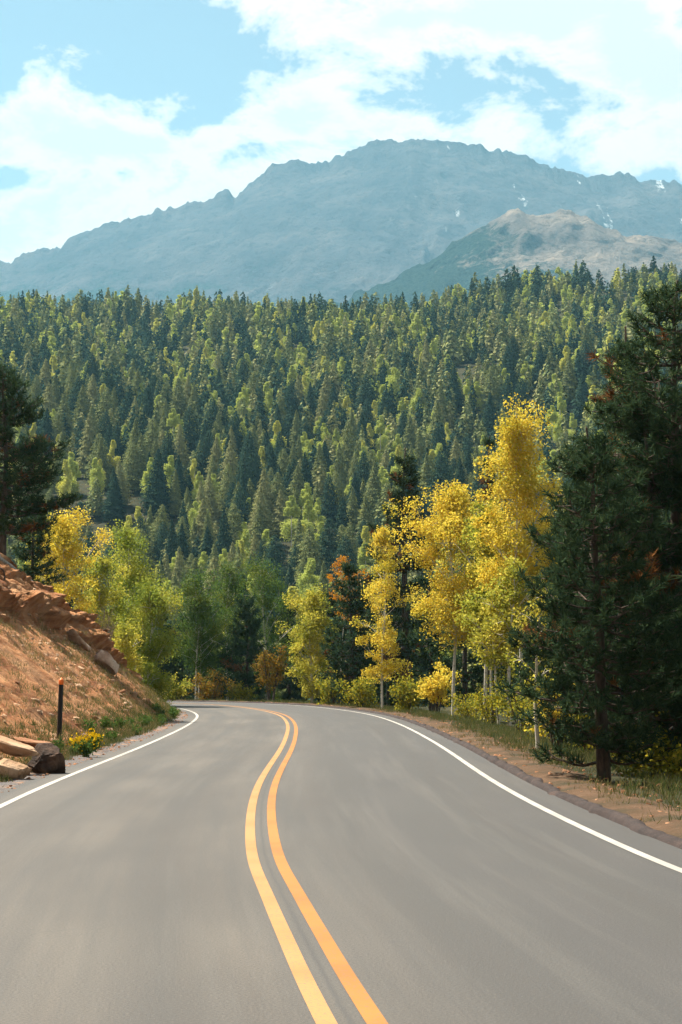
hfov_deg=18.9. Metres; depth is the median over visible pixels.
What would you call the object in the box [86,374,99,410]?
conifer
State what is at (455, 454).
conifer
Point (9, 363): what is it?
conifer
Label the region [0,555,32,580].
fallen branch
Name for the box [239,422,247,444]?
aspen tree
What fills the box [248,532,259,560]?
conifer
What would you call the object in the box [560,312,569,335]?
aspen tree
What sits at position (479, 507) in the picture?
aspen tree
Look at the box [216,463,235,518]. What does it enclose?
conifer
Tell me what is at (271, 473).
conifer
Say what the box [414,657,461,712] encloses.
shrub
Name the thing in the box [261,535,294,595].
conifer
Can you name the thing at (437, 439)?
conifer
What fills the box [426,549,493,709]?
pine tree
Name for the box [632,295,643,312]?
aspen tree
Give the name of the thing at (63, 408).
conifer
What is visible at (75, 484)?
aspen tree
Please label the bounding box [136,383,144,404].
aspen tree
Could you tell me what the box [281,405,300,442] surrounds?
conifer
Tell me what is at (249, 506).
aspen tree
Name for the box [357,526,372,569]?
aspen tree
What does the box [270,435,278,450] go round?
aspen tree
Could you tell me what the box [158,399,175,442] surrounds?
conifer
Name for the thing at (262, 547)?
conifer
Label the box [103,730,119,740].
weed
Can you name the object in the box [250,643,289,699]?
shrub
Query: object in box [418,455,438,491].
conifer
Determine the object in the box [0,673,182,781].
green grass
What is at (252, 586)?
aspen tree
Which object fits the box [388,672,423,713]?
shrub
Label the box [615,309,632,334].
aspen tree
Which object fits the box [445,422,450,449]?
aspen tree
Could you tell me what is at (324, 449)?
conifer
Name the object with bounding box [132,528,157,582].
conifer
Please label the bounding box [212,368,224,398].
conifer
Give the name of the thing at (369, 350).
conifer
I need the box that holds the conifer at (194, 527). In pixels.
[189,518,197,550]
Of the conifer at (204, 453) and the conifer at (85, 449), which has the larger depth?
the conifer at (85, 449)
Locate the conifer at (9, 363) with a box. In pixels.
[0,361,20,392]
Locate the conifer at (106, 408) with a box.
[93,387,121,431]
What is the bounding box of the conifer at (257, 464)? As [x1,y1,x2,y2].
[241,453,268,490]
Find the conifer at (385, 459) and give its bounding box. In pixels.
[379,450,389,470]
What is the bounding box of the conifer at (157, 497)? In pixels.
[136,448,176,519]
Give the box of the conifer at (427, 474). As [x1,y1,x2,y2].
[418,452,433,512]
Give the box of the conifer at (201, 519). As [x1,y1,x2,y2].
[191,499,218,545]
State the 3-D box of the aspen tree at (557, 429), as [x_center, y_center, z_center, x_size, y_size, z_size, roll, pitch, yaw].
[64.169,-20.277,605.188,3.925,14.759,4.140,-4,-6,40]
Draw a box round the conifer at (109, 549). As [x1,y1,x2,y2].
[101,538,120,579]
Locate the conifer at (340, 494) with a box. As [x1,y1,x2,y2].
[321,472,347,517]
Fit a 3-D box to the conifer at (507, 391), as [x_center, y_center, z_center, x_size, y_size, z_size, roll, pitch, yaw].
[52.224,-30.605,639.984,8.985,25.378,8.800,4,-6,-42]
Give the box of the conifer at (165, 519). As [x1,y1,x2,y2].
[148,504,169,561]
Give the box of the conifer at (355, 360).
[351,348,363,381]
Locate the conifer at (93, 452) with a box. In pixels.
[82,433,116,484]
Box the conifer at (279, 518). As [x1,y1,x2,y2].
[270,489,290,538]
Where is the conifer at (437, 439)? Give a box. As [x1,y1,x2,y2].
[431,429,449,463]
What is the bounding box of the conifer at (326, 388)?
[318,374,339,407]
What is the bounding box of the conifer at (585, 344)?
[573,340,600,382]
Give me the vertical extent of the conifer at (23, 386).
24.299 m
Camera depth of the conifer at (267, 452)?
539.14 m
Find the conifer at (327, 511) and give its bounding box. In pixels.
[318,473,340,523]
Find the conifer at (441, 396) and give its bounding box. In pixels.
[437,381,448,421]
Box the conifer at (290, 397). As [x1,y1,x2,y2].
[283,378,300,418]
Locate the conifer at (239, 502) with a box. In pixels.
[228,486,253,531]
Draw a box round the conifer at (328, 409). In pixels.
[325,405,341,442]
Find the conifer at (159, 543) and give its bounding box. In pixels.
[149,522,168,565]
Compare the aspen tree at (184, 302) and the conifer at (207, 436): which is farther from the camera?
the aspen tree at (184, 302)
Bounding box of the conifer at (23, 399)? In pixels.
[15,389,28,427]
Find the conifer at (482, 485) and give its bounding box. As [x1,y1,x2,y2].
[472,482,485,522]
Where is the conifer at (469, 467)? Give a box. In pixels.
[463,448,474,479]
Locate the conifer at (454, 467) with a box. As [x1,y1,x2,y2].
[446,458,460,481]
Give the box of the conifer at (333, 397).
[326,384,342,412]
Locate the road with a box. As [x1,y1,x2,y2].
[0,701,681,1023]
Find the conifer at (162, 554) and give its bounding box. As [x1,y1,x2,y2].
[153,553,170,584]
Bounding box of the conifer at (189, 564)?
[183,553,198,592]
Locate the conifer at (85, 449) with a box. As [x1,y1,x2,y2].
[75,414,95,473]
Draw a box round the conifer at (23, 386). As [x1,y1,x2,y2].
[15,372,29,398]
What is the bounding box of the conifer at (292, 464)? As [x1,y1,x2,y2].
[287,459,305,487]
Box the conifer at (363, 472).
[346,451,371,496]
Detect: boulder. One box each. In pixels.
[0,735,38,756]
[0,758,31,778]
[27,742,65,773]
[66,629,90,650]
[94,650,118,674]
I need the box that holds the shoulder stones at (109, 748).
[0,709,187,791]
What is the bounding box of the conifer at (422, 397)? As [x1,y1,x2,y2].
[406,381,431,428]
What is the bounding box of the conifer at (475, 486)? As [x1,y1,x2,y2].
[468,474,485,507]
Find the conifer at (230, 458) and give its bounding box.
[216,439,239,500]
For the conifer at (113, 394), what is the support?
on the ground at (99, 522)
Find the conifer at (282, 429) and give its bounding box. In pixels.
[269,415,294,455]
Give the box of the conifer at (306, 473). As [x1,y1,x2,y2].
[300,452,314,497]
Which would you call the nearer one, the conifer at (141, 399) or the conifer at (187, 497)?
the conifer at (187, 497)
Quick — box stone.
[14,737,50,747]
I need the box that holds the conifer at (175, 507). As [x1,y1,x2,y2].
[166,469,183,517]
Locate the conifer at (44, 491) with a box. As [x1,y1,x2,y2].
[30,456,54,507]
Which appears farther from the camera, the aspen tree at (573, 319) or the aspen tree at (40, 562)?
the aspen tree at (573, 319)
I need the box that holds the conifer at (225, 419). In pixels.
[221,407,232,434]
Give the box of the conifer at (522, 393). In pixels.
[505,378,535,424]
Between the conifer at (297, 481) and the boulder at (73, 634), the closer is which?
the boulder at (73, 634)
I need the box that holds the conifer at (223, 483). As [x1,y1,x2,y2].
[216,467,230,507]
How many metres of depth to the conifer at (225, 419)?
590.70 m
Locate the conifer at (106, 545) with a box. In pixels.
[93,541,109,559]
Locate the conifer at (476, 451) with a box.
[472,443,481,464]
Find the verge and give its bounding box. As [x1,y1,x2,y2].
[182,700,681,837]
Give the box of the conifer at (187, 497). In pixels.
[178,487,193,517]
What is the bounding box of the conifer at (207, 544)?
[196,526,213,571]
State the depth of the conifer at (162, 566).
384.93 m
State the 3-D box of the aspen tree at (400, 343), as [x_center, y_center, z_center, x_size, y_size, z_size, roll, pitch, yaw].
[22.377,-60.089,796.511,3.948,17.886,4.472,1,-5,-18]
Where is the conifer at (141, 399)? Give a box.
[138,387,152,413]
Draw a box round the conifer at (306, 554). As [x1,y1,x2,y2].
[291,527,330,581]
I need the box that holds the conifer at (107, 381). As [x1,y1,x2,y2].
[99,369,121,403]
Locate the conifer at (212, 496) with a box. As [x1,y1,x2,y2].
[204,474,222,523]
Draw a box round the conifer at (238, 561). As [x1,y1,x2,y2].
[223,553,258,608]
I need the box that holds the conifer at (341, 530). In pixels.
[331,525,352,568]
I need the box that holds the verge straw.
[181,699,681,821]
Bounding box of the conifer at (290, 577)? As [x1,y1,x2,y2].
[282,566,300,601]
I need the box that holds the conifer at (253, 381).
[244,371,263,407]
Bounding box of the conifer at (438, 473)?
[424,455,456,519]
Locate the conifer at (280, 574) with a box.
[273,566,300,615]
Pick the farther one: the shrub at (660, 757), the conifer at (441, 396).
the conifer at (441, 396)
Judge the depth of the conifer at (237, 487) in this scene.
481.71 m
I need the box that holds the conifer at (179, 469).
[168,455,191,500]
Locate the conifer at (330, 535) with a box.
[317,518,354,589]
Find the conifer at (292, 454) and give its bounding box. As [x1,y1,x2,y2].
[289,443,297,464]
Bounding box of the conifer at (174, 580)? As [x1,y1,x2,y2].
[170,573,180,590]
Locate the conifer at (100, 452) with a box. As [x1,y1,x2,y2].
[88,440,111,487]
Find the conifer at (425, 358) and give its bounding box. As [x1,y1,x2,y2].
[416,339,434,377]
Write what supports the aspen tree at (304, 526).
on the ground at (99, 522)
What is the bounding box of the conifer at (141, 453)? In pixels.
[128,433,148,491]
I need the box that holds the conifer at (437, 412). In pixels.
[425,399,445,442]
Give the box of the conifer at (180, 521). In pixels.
[175,516,193,552]
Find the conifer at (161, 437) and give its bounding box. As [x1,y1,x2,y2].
[156,429,166,457]
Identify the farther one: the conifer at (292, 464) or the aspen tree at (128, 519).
the conifer at (292, 464)
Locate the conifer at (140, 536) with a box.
[135,534,152,585]
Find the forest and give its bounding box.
[0,256,681,706]
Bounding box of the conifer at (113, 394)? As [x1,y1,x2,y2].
[110,387,119,413]
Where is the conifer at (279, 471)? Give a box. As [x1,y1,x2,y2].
[271,467,286,497]
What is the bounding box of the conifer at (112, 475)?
[101,467,125,511]
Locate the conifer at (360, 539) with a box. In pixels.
[356,519,376,564]
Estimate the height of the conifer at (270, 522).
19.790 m
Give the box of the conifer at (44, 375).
[39,359,51,392]
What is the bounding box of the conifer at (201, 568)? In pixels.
[188,566,207,602]
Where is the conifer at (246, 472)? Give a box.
[233,451,258,500]
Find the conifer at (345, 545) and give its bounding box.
[326,535,362,591]
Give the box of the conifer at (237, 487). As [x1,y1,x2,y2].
[228,482,244,517]
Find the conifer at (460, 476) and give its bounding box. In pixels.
[453,457,471,497]
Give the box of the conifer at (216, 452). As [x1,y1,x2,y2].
[203,437,222,481]
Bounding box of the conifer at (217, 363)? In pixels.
[211,352,225,381]
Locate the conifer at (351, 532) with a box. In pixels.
[335,522,361,577]
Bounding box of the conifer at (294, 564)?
[288,545,300,580]
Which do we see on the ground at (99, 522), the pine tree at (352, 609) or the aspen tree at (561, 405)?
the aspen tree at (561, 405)
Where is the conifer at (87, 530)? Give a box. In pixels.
[81,526,90,552]
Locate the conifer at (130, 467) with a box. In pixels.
[121,442,143,492]
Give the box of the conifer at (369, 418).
[356,399,378,448]
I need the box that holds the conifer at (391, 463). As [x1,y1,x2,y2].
[386,456,395,488]
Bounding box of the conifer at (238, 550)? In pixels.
[232,546,243,576]
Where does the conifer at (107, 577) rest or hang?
on the ground at (99, 522)
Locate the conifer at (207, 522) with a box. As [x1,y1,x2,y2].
[197,512,215,558]
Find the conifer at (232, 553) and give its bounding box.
[225,542,235,572]
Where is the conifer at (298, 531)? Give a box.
[287,517,307,563]
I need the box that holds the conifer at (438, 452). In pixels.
[435,451,442,463]
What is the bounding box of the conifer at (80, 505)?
[60,502,101,554]
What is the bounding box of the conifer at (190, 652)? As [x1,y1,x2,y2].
[174,596,217,698]
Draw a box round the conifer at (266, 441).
[258,430,276,461]
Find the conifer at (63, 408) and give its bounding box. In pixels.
[52,394,76,444]
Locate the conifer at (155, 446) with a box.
[150,438,162,461]
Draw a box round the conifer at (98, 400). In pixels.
[89,394,107,423]
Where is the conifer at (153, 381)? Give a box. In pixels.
[149,375,163,399]
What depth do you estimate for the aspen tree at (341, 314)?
859.59 m
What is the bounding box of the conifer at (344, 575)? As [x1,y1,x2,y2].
[330,556,356,599]
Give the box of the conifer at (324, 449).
[322,440,331,481]
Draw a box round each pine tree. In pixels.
[0,361,83,554]
[11,494,72,585]
[139,615,183,698]
[162,613,199,700]
[178,612,228,700]
[215,592,277,701]
[274,598,308,702]
[300,589,356,704]
[318,558,381,705]
[345,574,389,705]
[361,447,448,703]
[365,587,414,706]
[396,560,460,710]
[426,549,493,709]
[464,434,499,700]
[473,594,534,716]
[490,424,681,781]
[511,480,602,748]
[512,521,556,686]
[532,326,667,720]
[545,278,681,773]
[567,388,681,777]
[657,425,681,687]
[671,571,681,578]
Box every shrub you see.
[94,603,119,644]
[162,672,194,699]
[187,669,236,700]
[223,680,257,700]
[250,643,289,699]
[313,667,347,704]
[334,675,380,708]
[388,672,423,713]
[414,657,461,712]
[443,683,489,719]
[466,667,508,723]
[489,682,532,732]
[515,698,564,745]
[524,684,580,751]
[555,688,595,753]
[594,722,681,778]
[618,740,681,782]
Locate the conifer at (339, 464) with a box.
[331,443,349,498]
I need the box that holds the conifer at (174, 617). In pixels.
[164,584,183,629]
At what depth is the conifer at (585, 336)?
704.96 m
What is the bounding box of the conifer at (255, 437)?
[251,425,260,457]
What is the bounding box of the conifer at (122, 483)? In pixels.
[116,460,133,505]
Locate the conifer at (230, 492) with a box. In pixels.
[219,482,235,520]
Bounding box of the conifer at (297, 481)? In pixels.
[286,464,313,508]
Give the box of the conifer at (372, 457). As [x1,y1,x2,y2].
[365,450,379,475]
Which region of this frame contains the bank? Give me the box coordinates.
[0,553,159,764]
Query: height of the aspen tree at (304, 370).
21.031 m
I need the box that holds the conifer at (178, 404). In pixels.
[168,378,187,419]
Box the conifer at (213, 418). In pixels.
[195,399,226,435]
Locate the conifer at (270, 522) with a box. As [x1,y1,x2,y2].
[247,494,278,537]
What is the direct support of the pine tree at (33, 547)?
on the bank
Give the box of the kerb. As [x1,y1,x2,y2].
[167,700,681,848]
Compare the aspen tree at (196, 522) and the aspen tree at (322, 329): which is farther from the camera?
the aspen tree at (322, 329)
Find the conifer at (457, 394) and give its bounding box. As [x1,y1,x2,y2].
[446,366,464,411]
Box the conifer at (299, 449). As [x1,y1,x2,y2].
[296,435,303,466]
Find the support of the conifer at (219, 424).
on the ground at (99, 522)
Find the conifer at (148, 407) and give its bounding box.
[143,384,159,427]
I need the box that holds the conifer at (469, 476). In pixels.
[467,472,472,488]
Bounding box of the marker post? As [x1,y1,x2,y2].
[57,678,63,738]
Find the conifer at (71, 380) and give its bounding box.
[64,368,80,402]
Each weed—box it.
[51,741,63,751]
[53,737,63,747]
[66,733,87,749]
[71,734,100,756]
[80,719,97,731]
[80,728,103,750]
[98,716,110,728]
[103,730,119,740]
[107,719,120,728]
[113,717,127,727]
[126,716,134,723]
[131,727,141,733]
[135,716,150,726]
[150,703,159,711]
[155,714,165,721]
[155,718,166,724]
[169,708,181,717]
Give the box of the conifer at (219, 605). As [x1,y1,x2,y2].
[212,589,225,622]
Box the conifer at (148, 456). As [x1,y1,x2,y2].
[138,451,150,496]
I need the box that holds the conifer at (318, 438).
[314,417,335,452]
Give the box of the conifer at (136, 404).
[126,397,139,422]
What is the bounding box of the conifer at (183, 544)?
[175,524,189,570]
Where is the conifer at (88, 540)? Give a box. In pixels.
[79,531,100,562]
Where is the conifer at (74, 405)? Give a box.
[65,375,90,419]
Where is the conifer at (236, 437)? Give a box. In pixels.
[229,422,241,464]
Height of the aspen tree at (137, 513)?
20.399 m
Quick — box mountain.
[0,139,681,312]
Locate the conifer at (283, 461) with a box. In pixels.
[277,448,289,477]
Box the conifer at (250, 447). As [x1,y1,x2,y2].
[237,431,262,480]
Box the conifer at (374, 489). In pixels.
[360,462,384,520]
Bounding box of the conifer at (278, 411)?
[268,404,288,439]
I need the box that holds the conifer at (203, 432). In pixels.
[191,419,211,452]
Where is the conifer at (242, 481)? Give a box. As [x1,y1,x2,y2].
[240,473,252,508]
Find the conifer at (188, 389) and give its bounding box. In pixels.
[183,376,193,412]
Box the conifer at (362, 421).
[354,412,372,451]
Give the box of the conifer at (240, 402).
[235,399,251,427]
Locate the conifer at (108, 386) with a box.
[101,385,118,411]
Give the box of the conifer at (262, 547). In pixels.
[255,538,267,572]
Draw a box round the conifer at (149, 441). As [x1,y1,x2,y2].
[143,418,169,459]
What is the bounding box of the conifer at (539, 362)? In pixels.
[529,342,547,388]
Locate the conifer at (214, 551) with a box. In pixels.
[204,542,220,576]
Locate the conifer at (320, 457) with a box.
[310,443,329,491]
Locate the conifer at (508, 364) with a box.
[500,346,522,392]
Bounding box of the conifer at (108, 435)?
[104,425,114,452]
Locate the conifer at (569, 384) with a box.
[559,355,578,402]
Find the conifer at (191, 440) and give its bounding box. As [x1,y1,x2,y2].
[182,406,200,454]
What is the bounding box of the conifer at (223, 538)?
[208,508,236,569]
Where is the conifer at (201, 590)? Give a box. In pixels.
[178,573,206,623]
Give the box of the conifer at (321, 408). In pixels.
[314,390,326,435]
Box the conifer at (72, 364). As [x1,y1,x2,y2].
[62,358,75,394]
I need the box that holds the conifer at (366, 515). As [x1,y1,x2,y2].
[355,494,378,551]
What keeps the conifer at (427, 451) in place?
on the ground at (99, 522)
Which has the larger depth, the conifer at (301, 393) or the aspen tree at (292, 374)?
the aspen tree at (292, 374)
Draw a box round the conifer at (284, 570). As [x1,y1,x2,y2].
[279,566,294,585]
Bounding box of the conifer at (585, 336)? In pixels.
[579,326,594,354]
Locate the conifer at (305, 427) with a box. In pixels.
[295,416,315,449]
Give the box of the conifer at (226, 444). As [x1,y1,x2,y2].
[216,434,238,481]
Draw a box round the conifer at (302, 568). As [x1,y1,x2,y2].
[294,558,307,597]
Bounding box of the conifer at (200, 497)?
[193,481,214,527]
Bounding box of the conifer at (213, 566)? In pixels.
[202,556,229,613]
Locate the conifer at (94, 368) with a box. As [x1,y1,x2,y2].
[79,352,99,387]
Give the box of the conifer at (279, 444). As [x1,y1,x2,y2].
[273,431,288,462]
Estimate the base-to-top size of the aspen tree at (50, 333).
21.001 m
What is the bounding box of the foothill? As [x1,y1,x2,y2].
[326,208,681,312]
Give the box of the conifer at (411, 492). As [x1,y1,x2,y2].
[400,476,426,522]
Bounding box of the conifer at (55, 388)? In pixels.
[51,374,61,412]
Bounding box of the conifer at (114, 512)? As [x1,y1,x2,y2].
[100,473,127,523]
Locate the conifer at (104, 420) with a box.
[96,412,113,445]
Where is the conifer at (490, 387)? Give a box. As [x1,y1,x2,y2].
[475,366,506,417]
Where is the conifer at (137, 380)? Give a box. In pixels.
[131,368,143,402]
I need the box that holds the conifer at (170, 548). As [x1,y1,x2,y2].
[159,519,181,577]
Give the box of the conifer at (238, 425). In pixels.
[220,412,245,453]
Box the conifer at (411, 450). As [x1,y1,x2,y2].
[408,445,418,468]
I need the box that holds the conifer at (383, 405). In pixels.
[373,397,392,439]
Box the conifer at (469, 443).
[463,433,475,464]
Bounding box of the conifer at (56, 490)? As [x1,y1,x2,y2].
[50,431,69,494]
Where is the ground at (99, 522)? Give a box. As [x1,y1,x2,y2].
[9,290,681,808]
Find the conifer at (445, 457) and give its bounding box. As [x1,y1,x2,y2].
[441,451,450,478]
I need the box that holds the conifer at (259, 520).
[249,502,271,549]
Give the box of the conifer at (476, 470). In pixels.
[469,462,478,490]
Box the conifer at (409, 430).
[401,416,417,454]
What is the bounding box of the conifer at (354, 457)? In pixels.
[346,453,359,484]
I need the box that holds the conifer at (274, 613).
[255,570,291,631]
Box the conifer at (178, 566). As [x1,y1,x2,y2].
[171,546,188,593]
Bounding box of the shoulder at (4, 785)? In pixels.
[0,713,185,791]
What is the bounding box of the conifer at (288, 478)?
[283,465,294,494]
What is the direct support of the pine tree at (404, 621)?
on the ground at (99, 522)
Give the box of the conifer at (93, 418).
[83,405,99,452]
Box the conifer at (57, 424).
[48,412,70,458]
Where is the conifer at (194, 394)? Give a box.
[185,381,200,415]
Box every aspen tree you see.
[15,418,25,435]
[25,292,30,313]
[25,505,113,625]
[26,513,61,582]
[29,422,36,445]
[48,294,54,310]
[48,331,56,347]
[49,336,55,354]
[49,409,55,422]
[50,355,60,380]
[55,459,72,513]
[59,452,78,507]
[71,461,81,503]
[71,551,130,645]
[78,312,86,336]
[87,458,105,494]
[89,343,96,360]
[95,325,104,346]
[96,459,105,479]
[99,384,105,395]
[100,519,173,680]
[104,528,118,552]
[106,440,120,472]
[111,618,148,674]
[112,291,118,305]
[114,573,182,703]
[119,342,126,362]
[121,425,130,449]
[124,516,131,546]
[131,506,144,533]
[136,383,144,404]
[139,457,153,495]
[142,463,156,492]
[153,395,169,413]
[163,568,251,698]
[163,580,177,614]
[164,303,173,330]
[164,455,174,492]
[165,408,179,439]
[169,364,176,378]
[169,551,183,578]
[172,367,186,390]
[175,414,183,429]
[179,297,186,316]
[188,501,198,531]
[189,363,194,383]
[189,459,202,489]
[190,288,201,311]
[190,472,204,500]
[190,501,210,531]
[197,551,207,573]
[203,347,210,360]
[203,559,266,699]
[207,308,216,322]
[208,367,217,388]
[208,390,219,411]
[211,352,216,365]
[211,474,219,499]
[212,433,220,451]
[218,549,228,566]
[221,438,236,461]
[226,406,237,425]
[226,551,303,702]
[234,529,250,558]
[236,387,252,414]
[236,522,255,554]
[238,540,248,573]
[239,353,250,374]
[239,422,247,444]
[244,498,254,520]
[247,572,266,620]
[253,309,263,327]
[259,446,266,469]
[262,529,275,552]
[263,382,274,416]
[269,327,274,345]
[269,421,286,447]
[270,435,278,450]
[274,348,282,367]
[275,327,283,352]
[275,583,342,702]
[280,495,301,545]
[282,324,290,346]
[285,365,297,387]
[287,586,299,619]
[293,347,310,365]
[293,358,299,371]
[296,342,301,352]
[296,558,319,596]
[297,359,305,373]
[297,361,306,383]
[297,524,306,547]
[298,482,317,540]
[299,432,309,454]
[300,500,315,535]
[302,376,308,395]
[302,440,311,466]
[309,439,314,470]
[312,321,321,344]
[313,416,321,441]
[313,498,326,531]
[314,522,328,563]
[316,423,331,447]
[317,356,328,379]
[319,321,325,340]
[323,482,338,508]
[326,465,334,480]
[326,555,370,701]
[332,429,340,448]
[336,309,348,336]
[337,358,345,373]
[342,312,349,330]
[342,396,354,415]
[344,477,362,502]
[349,525,424,706]
[354,310,371,332]
[355,543,372,578]
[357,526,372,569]
[358,446,366,462]
[366,423,373,447]
[369,450,379,465]
[370,315,378,331]
[370,400,377,428]
[373,354,391,381]
[374,381,380,398]
[374,415,387,454]
[377,384,389,408]
[382,425,393,449]
[382,479,502,716]
[385,368,402,407]
[387,313,401,338]
[390,461,400,490]
[392,434,406,459]
[395,397,407,422]
[395,445,403,474]
[398,335,403,354]
[407,312,413,327]
[407,388,423,424]
[410,315,422,342]
[414,342,423,356]
[419,327,426,344]
[426,410,444,432]
[427,341,439,361]
[429,449,435,461]
[434,443,446,456]
[443,354,452,366]
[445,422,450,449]
[452,284,460,307]
[452,495,533,719]
[456,372,462,393]
[461,550,539,726]
[463,379,469,403]
[467,392,562,725]
[470,382,484,414]
[478,432,486,455]
[495,289,503,310]
[501,368,512,385]
[503,581,558,748]
[506,314,513,327]
[512,311,519,323]
[518,361,531,385]
[522,285,529,306]
[529,349,538,375]
[538,311,549,333]
[545,405,560,447]
[546,374,563,397]
[551,392,566,426]
[551,419,562,446]
[553,331,561,349]
[559,346,573,370]
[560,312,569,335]
[561,284,571,309]
[564,413,576,443]
[565,320,574,341]
[566,314,577,334]
[568,321,575,342]
[580,296,585,313]
[586,375,593,388]
[589,294,595,313]
[602,322,614,339]
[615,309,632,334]
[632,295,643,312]
[666,273,673,284]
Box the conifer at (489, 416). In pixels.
[479,392,499,435]
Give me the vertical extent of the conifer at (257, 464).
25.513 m
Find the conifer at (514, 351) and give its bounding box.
[502,336,522,372]
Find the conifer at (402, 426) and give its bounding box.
[390,410,416,444]
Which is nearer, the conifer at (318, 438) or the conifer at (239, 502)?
the conifer at (239, 502)
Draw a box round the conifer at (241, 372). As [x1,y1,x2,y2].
[234,356,252,387]
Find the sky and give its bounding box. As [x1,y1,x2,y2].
[0,0,681,263]
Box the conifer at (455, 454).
[448,436,466,470]
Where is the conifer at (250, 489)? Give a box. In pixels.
[245,478,255,502]
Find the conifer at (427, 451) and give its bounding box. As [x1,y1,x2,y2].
[417,448,431,484]
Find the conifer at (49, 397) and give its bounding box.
[37,382,57,423]
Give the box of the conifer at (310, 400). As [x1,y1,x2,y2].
[305,382,317,424]
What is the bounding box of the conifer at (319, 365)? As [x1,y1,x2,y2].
[312,348,331,392]
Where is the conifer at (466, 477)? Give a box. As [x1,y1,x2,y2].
[453,461,472,499]
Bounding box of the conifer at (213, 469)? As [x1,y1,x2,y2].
[205,454,219,494]
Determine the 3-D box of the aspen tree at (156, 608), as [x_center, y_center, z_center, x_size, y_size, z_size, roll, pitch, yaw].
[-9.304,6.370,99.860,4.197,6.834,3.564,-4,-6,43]
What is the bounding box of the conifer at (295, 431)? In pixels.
[287,410,301,454]
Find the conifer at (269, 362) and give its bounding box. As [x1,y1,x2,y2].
[261,352,286,386]
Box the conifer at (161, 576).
[155,564,165,585]
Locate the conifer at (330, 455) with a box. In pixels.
[312,443,335,477]
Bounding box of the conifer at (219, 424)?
[212,412,224,435]
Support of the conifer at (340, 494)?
on the ground at (99, 522)
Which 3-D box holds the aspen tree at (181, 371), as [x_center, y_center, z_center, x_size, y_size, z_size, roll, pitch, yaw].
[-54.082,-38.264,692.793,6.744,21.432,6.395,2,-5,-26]
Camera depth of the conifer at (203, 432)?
565.04 m
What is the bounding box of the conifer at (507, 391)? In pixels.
[495,374,516,418]
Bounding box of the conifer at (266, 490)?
[252,469,276,521]
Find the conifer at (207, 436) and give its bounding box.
[202,430,218,457]
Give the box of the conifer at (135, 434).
[123,419,145,477]
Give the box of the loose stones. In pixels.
[0,587,164,762]
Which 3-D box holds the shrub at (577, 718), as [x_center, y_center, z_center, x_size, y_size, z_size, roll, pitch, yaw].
[5.391,4.506,43.882,1.575,1.588,1.935,-2,-5,20]
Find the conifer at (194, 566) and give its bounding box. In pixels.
[183,557,197,599]
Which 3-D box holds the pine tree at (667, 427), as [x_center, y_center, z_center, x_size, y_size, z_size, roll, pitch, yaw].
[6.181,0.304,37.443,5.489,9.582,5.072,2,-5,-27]
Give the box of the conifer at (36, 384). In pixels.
[26,374,41,412]
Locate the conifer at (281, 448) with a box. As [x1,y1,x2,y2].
[276,446,288,467]
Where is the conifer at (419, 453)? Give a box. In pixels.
[413,428,425,467]
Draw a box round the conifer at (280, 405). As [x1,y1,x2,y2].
[272,396,286,423]
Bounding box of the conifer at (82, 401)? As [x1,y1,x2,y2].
[71,384,93,431]
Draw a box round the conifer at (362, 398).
[353,374,376,413]
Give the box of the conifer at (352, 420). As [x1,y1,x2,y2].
[347,408,357,443]
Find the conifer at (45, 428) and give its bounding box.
[32,408,55,459]
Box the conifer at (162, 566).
[154,560,165,588]
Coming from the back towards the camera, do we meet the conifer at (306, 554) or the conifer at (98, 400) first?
the conifer at (98, 400)
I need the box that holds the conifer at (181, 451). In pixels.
[173,424,190,471]
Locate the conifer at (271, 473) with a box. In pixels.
[265,467,274,481]
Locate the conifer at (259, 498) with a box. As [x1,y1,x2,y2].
[247,486,273,542]
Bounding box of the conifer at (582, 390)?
[570,371,590,424]
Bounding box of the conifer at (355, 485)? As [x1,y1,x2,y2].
[341,473,363,514]
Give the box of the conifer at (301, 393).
[294,374,307,411]
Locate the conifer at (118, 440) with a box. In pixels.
[106,425,126,472]
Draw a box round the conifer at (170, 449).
[154,430,184,492]
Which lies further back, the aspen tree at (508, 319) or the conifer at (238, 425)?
the aspen tree at (508, 319)
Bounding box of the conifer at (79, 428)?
[70,417,85,457]
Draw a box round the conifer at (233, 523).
[215,504,251,548]
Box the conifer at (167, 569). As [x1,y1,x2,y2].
[154,553,173,593]
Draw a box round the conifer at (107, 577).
[99,554,112,592]
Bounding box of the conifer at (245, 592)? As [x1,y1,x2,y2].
[208,574,260,699]
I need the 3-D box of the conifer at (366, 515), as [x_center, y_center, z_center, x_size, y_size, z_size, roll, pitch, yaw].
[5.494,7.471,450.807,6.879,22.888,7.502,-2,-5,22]
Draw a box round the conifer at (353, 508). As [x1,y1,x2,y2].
[346,487,360,532]
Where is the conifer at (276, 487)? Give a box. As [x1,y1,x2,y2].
[268,472,290,518]
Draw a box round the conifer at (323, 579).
[317,561,330,601]
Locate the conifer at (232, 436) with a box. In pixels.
[222,426,239,458]
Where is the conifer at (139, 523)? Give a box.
[124,516,154,566]
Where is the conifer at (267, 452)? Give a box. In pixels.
[262,444,276,470]
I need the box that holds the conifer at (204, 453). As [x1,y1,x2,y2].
[187,438,212,481]
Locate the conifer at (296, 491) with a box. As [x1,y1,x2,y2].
[287,486,304,540]
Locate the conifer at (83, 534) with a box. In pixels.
[73,514,89,565]
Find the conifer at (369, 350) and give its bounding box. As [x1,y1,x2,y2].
[361,339,377,374]
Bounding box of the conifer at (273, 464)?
[264,446,281,484]
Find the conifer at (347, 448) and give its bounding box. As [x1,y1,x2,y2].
[336,421,360,474]
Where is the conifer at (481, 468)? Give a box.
[476,453,493,483]

